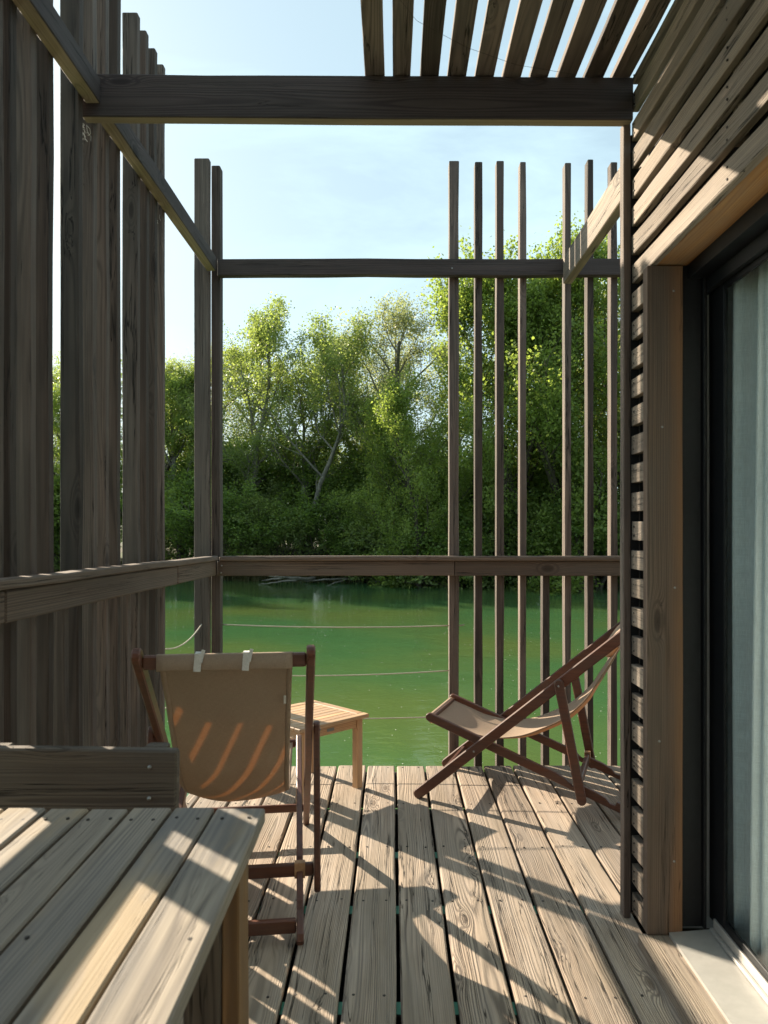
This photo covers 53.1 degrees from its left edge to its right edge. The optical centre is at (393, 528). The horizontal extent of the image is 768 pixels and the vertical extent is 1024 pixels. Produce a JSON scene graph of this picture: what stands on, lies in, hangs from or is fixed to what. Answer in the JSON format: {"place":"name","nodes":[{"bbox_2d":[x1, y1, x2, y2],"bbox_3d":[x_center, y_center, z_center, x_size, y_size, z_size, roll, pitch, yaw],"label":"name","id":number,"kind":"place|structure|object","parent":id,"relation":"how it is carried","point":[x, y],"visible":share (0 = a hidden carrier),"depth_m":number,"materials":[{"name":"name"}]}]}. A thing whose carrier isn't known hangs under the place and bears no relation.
{"place":"outdoors","nodes":[
{"label":"outdoors","id":0,"kind":"place"},
{"bbox_2d":[120,529,552,581],"bbox_3d":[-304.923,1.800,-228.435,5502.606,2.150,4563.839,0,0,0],"label":"ground","id":1,"kind":"structure","parent":0,"point":[288,551],"depth_m":28.45,"materials":[{"name":"green plant"}]},
{"bbox_2d":[53,352,59,465],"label":"tree","id":2,"kind":"object","parent":1,"relation":"on","point":[54,376],"visible":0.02,"depth_m":32.34,"materials":[{"name":"green plant"}]},
{"bbox_2d":[54,464,59,566],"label":"bush","id":3,"kind":"object","parent":1,"relation":"on","point":[56,490],"visible":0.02,"depth_m":27.25,"materials":[{"name":"green plant"}]},
{"bbox_2d":[53,351,122,555],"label":"tree","id":4,"kind":"object","parent":1,"relation":"on","point":[56,424],"visible":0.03,"depth_m":28.47,"materials":[{"name":"green plant"}]},
{"bbox_2d":[53,362,122,486],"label":"tree","id":5,"kind":"object","parent":1,"relation":"on","point":[57,376],"visible":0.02,"depth_m":30.00,"materials":[{"name":"green plant"}]},
{"bbox_2d":[54,467,122,570],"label":"bush","id":6,"kind":"object","parent":1,"relation":"on","point":[57,543],"visible":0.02,"depth_m":27.66,"materials":[{"name":"green plant"}]},
{"bbox_2d":[120,463,175,558],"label":"bush","id":7,"kind":"object","parent":1,"relation":"on","point":[121,502],"visible":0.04,"depth_m":27.47,"materials":[{"name":"green plant"}]},
{"bbox_2d":[120,351,211,553],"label":"tree","id":8,"kind":"object","parent":1,"relation":"on","point":[170,369],"visible":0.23,"depth_m":27.45,"materials":[{"name":"green plant"}]},
{"bbox_2d":[120,354,227,539],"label":"tree","id":9,"kind":"object","parent":1,"relation":"on","point":[172,384],"visible":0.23,"depth_m":27.34,"materials":[{"name":"green plant"}]},
{"bbox_2d":[120,478,228,560],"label":"bush","id":10,"kind":"object","parent":1,"relation":"on","point":[171,492],"visible":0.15,"depth_m":25.92,"materials":[{"name":"green plant"}]},
{"bbox_2d":[120,452,241,559],"bbox_3d":[-7.559,-0.640,27.429,4.586,4.670,4.432,0,0,24],"label":"bush","id":11,"kind":"object","parent":1,"relation":"on","point":[189,542],"visible":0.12,"depth_m":26.03,"materials":[{"name":"green plant"}]},
{"bbox_2d":[165,346,272,476],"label":"tree","id":12,"kind":"object","parent":1,"relation":"on","point":[228,369],"visible":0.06,"depth_m":30.31,"materials":[{"name":"green plant"}]},
{"bbox_2d":[165,469,276,556],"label":"bush","id":13,"kind":"object","parent":1,"relation":"on","point":[170,521],"visible":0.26,"depth_m":24.59,"materials":[{"name":"green plant"}]},
{"bbox_2d":[165,420,288,551],"bbox_3d":[-6.425,-1.481,28.651,5.709,6.015,5.907,0,0,-34],"label":"bush","id":14,"kind":"object","parent":1,"relation":"on","point":[228,466],"visible":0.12,"depth_m":27.66,"materials":[{"name":"green plant"}]},
{"bbox_2d":[169,339,292,495],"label":"tree","id":15,"kind":"object","parent":1,"relation":"on","point":[226,403],"visible":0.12,"depth_m":30.53,"materials":[{"name":"green plant"}]},
{"bbox_2d":[178,413,323,554],"bbox_3d":[-5.253,-1.405,28.977,5.758,6.066,5.958,0,0,-28],"label":"bush","id":16,"kind":"object","parent":1,"relation":"on","point":[244,445],"visible":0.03,"depth_m":27.88,"materials":[{"name":"green plant"}]},
{"bbox_2d":[168,291,336,505],"bbox_3d":[-4.904,-3.345,26.625,5.757,9.793,4.441,0,0,-17],"label":"tree","id":17,"kind":"object","parent":1,"relation":"on","point":[262,327],"visible":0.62,"depth_m":26.26,"materials":[{"name":"green plant"}]},
{"bbox_2d":[223,474,314,577],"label":"bush","id":18,"kind":"object","parent":1,"relation":"on","point":[235,533],"visible":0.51,"depth_m":24.02,"materials":[{"name":"green plant"}]},
{"bbox_2d":[223,483,344,576],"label":"bush","id":19,"kind":"object","parent":1,"relation":"on","point":[256,504],"visible":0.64,"depth_m":24.09,"materials":[{"name":"green plant"}]},
{"bbox_2d":[223,302,387,555],"bbox_3d":[-3.207,-3.104,25.830,5.327,9.315,7.099,0,0,-13],"label":"tree","id":20,"kind":"object","parent":1,"relation":"on","point":[331,360],"visible":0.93,"depth_m":24.93,"materials":[{"name":"green plant"}]},
{"bbox_2d":[263,473,371,581],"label":"bush","id":21,"kind":"object","parent":1,"relation":"on","point":[309,512],"visible":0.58,"depth_m":24.19,"materials":[{"name":"green plant"}]},
{"bbox_2d":[258,412,384,554],"bbox_3d":[-2.790,-1.322,28.346,5.549,5.650,5.362,0,0,-21],"label":"bush","id":22,"kind":"object","parent":1,"relation":"on","point":[295,482],"visible":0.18,"depth_m":26.92,"materials":[{"name":"green plant"}]},
{"bbox_2d":[269,427,398,514],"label":"bush","id":23,"kind":"object","parent":1,"relation":"on","point":[349,475],"visible":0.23,"depth_m":26.41,"materials":[{"name":"green plant"}]},
{"bbox_2d":[54,549,619,584],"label":"reeds","id":24,"kind":"object","parent":1,"relation":"on","point":[248,578],"visible":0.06,"depth_m":24.13,"materials":[{"name":"green plant"}]},
{"bbox_2d":[312,485,391,555],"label":"bush","id":25,"kind":"object","parent":1,"relation":"on","point":[346,521],"visible":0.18,"depth_m":23.87,"materials":[{"name":"green plant"}]},
{"bbox_2d":[305,326,417,468],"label":"tree","id":26,"kind":"object","parent":1,"relation":"on","point":[358,415],"visible":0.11,"depth_m":26.68,"materials":[{"name":"green plant"}]},
{"bbox_2d":[310,336,423,518],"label":"tree","id":27,"kind":"object","parent":1,"relation":"on","point":[390,367],"visible":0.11,"depth_m":30.88,"materials":[{"name":"green plant"}]},
{"bbox_2d":[326,495,424,583],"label":"bush","id":28,"kind":"object","parent":1,"relation":"on","point":[358,542],"visible":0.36,"depth_m":23.06,"materials":[{"name":"green plant"}]},
{"bbox_2d":[338,445,470,516],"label":"bush","id":29,"kind":"object","parent":1,"relation":"on","point":[355,478],"visible":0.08,"depth_m":25.59,"materials":[{"name":"green plant"}]},
{"bbox_2d":[323,361,488,586],"bbox_3d":[0.790,-0.876,22.547,4.912,7.646,4.854,0,0,-25],"label":"tree","id":30,"kind":"object","parent":1,"relation":"on","point":[392,433],"visible":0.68,"depth_m":21.68,"materials":[{"name":"green plant"}]},
{"bbox_2d":[328,284,483,502],"bbox_3d":[0.041,-3.327,26.221,5.216,9.628,6.410,0,0,-23],"label":"tree","id":31,"kind":"object","parent":1,"relation":"on","point":[404,323],"visible":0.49,"depth_m":24.65,"materials":[{"name":"green plant"}]},
{"bbox_2d":[357,331,485,472],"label":"tree","id":32,"kind":"object","parent":1,"relation":"on","point":[438,366],"visible":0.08,"depth_m":29.88,"materials":[{"name":"green plant"}]},
{"bbox_2d":[359,489,492,587],"bbox_3d":[1.494,0.832,23.464,4.374,4.169,5.126,0,0,15],"label":"bush","id":33,"kind":"object","parent":1,"relation":"on","point":[386,582],"visible":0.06,"depth_m":22.33,"materials":[{"name":"green plant"}]},
{"bbox_2d":[380,433,527,520],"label":"bush","id":34,"kind":"object","parent":1,"relation":"on","point":[471,487],"visible":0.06,"depth_m":24.22,"materials":[{"name":"green plant"}]},
{"bbox_2d":[368,471,540,589],"bbox_3d":[1.829,0.764,22.806,4.981,5.072,4.814,0,0,-15],"label":"bush","id":35,"kind":"object","parent":1,"relation":"on","point":[437,550],"visible":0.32,"depth_m":21.50,"materials":[{"name":"green plant"}]},
{"bbox_2d":[387,492,555,589],"bbox_3d":[2.562,0.770,22.720,4.924,4.588,6.599,0,0,31],"label":"bush","id":36,"kind":"object","parent":1,"relation":"on","point":[484,584],"visible":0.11,"depth_m":21.48,"materials":[{"name":"green plant"}]},
{"bbox_2d":[445,434,545,501],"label":"bush","id":37,"kind":"object","parent":1,"relation":"on","point":[512,472],"depth_m":24.02,"materials":[{"name":"green plant"}]},
{"bbox_2d":[447,463,582,585],"bbox_3d":[4.240,0.442,22.765,4.562,4.645,4.409,0,0,-29],"label":"bush","id":38,"kind":"object","parent":1,"relation":"on","point":[534,497],"visible":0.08,"depth_m":21.49,"materials":[{"name":"green plant"}]},
{"bbox_2d":[416,211,619,584],"bbox_3d":[3.938,-3.255,22.412,6.491,11.504,6.569,0,0,-3],"label":"tree","id":39,"kind":"object","parent":1,"relation":"on","point":[466,295],"visible":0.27,"depth_m":21.03,"materials":[{"name":"green plant"}]},
{"bbox_2d":[429,236,619,587],"bbox_3d":[4.297,-2.837,21.826,6.425,10.937,5.123,0,0,-40],"label":"tree","id":40,"kind":"object","parent":1,"relation":"on","point":[548,428],"visible":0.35,"depth_m":20.44,"materials":[{"name":"green plant"}]},
{"bbox_2d":[431,237,619,588],"bbox_3d":[3.708,-2.763,21.729,5.296,11.590,4.222,0,0,-19],"label":"tree","id":41,"kind":"object","parent":1,"relation":"on","point":[490,445],"visible":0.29,"depth_m":20.86,"materials":[{"name":"green plant"}]},
{"bbox_2d":[464,280,619,449],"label":"tree","id":42,"kind":"object","parent":1,"relation":"on","point":[583,380],"depth_m":25.61,"materials":[{"name":"green plant"}]},
{"bbox_2d":[488,499,619,593],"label":"bush","id":43,"kind":"object","parent":1,"relation":"on","point":[555,585],"visible":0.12,"depth_m":20.50,"materials":[{"name":"green plant"}]},
{"bbox_2d":[512,431,617,498],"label":"bush","id":44,"kind":"object","parent":1,"relation":"on","point":[534,480],"visible":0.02,"depth_m":23.54,"materials":[{"name":"green plant"}]},
{"bbox_2d":[516,470,619,588],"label":"bush","id":45,"kind":"object","parent":1,"relation":"on","point":[580,530],"visible":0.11,"depth_m":20.58,"materials":[{"name":"green plant"}]},
{"bbox_2d":[534,234,619,546],"bbox_3d":[7.271,-3.212,21.542,7.285,11.478,7.373,0,0,-11],"label":"tree","id":46,"kind":"object","parent":1,"relation":"on","point":[599,332],"visible":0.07,"depth_m":20.31,"materials":[{"name":"green plant"}]},
{"bbox_2d":[579,488,619,585],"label":"bush","id":47,"kind":"object","parent":1,"relation":"on","point":[601,536],"depth_m":20.52,"materials":[{"name":"green plant"}]},
{"bbox_2d":[584,324,619,460],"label":"tree","id":48,"kind":"object","parent":1,"relation":"on","point":[605,429],"visible":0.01,"depth_m":21.18,"materials":[{"name":"green plant"}]},
{"bbox_2d":[53,0,673,491],"label":"sky","id":49,"kind":"structure","parent":0,"point":[290,191],"materials":[{"name":"blue"}]},
{"bbox_2d":[165,581,619,808],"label":"water","id":50,"kind":"structure","parent":0,"point":[423,742],"depth_m":10.81,"materials":[{"name":"green liquid"}]},
{"bbox_2d":[258,576,315,584],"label":"fallen branch","id":51,"kind":"object","parent":50,"relation":"on","point":[293,579],"visible":0.92,"depth_m":22.54,"materials":[{"name":"wood"}]},
{"bbox_2d":[300,577,364,585],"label":"fallen branch","id":52,"kind":"object","parent":50,"relation":"on","point":[342,579],"visible":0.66,"depth_m":23.34,"materials":[{"name":"grey wood"}]},
{"bbox_2d":[179,765,709,1023],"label":"deck","id":53,"kind":"structure","parent":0,"point":[496,900],"depth_m":2.50,"materials":[{"name":"grey"}]},
{"bbox_2d":[0,742,179,813],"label":"bench","id":54,"kind":"object","parent":53,"relation":"on","point":[89,778],"visible":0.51,"depth_m":1.59,"materials":[{"name":"brown wood"}]},
{"bbox_2d":[0,0,217,746],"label":"slatted screen","id":55,"kind":"object","parent":53,"relation":"attached to","point":[82,623],"visible":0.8,"depth_m":2.44,"materials":[{"name":"brown wood"}]},
{"bbox_2d":[165,624,201,649],"bbox_3d":[-0.980,0.515,3.568,0.006,0.056,0.710,0,0,0],"label":"rope","id":56,"kind":"object","parent":55,"relation":"attached to","point":[185,642],"visible":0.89,"depth_m":3.61,"materials":[{"name":"beige fabric"}]},
{"bbox_2d":[0,808,264,1023],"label":"dining table","id":57,"kind":"object","parent":53,"relation":"on","point":[123,916],"visible":1,"depth_m":1.00,"materials":[{"name":"grey"}]},
{"bbox_2d":[131,645,320,944],"bbox_3d":[-0.536,0.779,2.654,0.559,0.893,1.042,0,0,-7],"label":"deckchair","id":58,"kind":"object","parent":53,"relation":"on","point":[229,716],"visible":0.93,"depth_m":2.33,"materials":[{"name":"beige fabric"}]},
{"bbox_2d":[290,700,368,802],"bbox_3d":[-0.406,1.049,3.630,0.414,0.349,0.414,0,0,45],"label":"side table","id":59,"kind":"object","parent":53,"relation":"on","point":[331,718],"visible":0.56,"depth_m":3.61,"materials":[{"name":"brown wood"}]},
{"bbox_2d":[211,159,619,766],"bbox_3d":[0.227,-0.170,3.998,2.346,3.491,0.136,0,0,0],"label":"slatted screen","id":60,"kind":"object","parent":53,"relation":"attached to","point":[453,565],"visible":0.59,"depth_m":3.99,"materials":[{"name":"brown wood"}]},
{"bbox_2d":[221,624,448,627],"bbox_3d":[-0.304,0.510,4.019,1.191,0.021,0.006,0,0,0],"label":"rope","id":61,"kind":"object","parent":60,"relation":"attached to","point":[335,627],"visible":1,"depth_m":4.02,"materials":[{"name":"beige fabric"}]},
{"bbox_2d":[292,670,448,675],"bbox_3d":[-0.304,0.757,4.019,1.191,0.034,0.006,0,0,0],"label":"rope","id":62,"kind":"object","parent":60,"relation":"attached to","point":[376,674],"visible":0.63,"depth_m":4.02,"materials":[{"name":"beige fabric"}]},
{"bbox_2d":[364,717,425,718],"bbox_3d":[-0.304,0.991,4.019,1.191,0.019,0.006,0,0,0],"label":"rope","id":63,"kind":"object","parent":60,"relation":"attached to","point":[395,718],"visible":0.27,"depth_m":4.02,"materials":[{"name":"beige fabric"}]},
{"bbox_2d":[563,154,648,283],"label":"side beam","id":64,"kind":"structure","parent":60,"relation":"attached to","point":[602,219],"depth_m":3.33,"materials":[{"name":"brown wood"}]},
{"bbox_2d":[414,622,619,812],"bbox_3d":[0.665,0.779,3.556,1.042,0.893,0.559,0,0,19],"label":"deckchair","id":65,"kind":"object","parent":53,"relation":"on","point":[479,728],"visible":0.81,"depth_m":3.45,"materials":[{"name":"red wood"}]},
{"bbox_2d":[620,0,767,1023],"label":"cabin","id":66,"kind":"object","parent":53,"relation":"on","point":[693,218],"visible":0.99,"depth_m":2.23,"materials":[{"name":"brown wood"}]},
{"bbox_2d":[83,0,670,126],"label":"pergola","id":67,"kind":"object","parent":66,"relation":"attached to","point":[482,96],"visible":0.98,"depth_m":2.38,"materials":[{"name":"brown wood"}]},
{"bbox_2d":[400,0,575,74],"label":"wire","id":68,"kind":"object","parent":67,"relation":"attached to","point":[486,54],"visible":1,"depth_m":2.26,"materials":[{"name":"grey"}]},
{"bbox_2d":[709,250,767,981],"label":"sliding door","id":69,"kind":"structure","parent":66,"relation":"in","point":[718,298],"depth_m":2.19,"materials":[{"name":"black metal"}]},
{"bbox_2d":[728,260,767,967],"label":"curtain","id":70,"kind":"object","parent":66,"relation":"hanging from","point":[748,607],"visible":0.83,"depth_m":2.15,"materials":[{"name":"fabric"}]}
]}

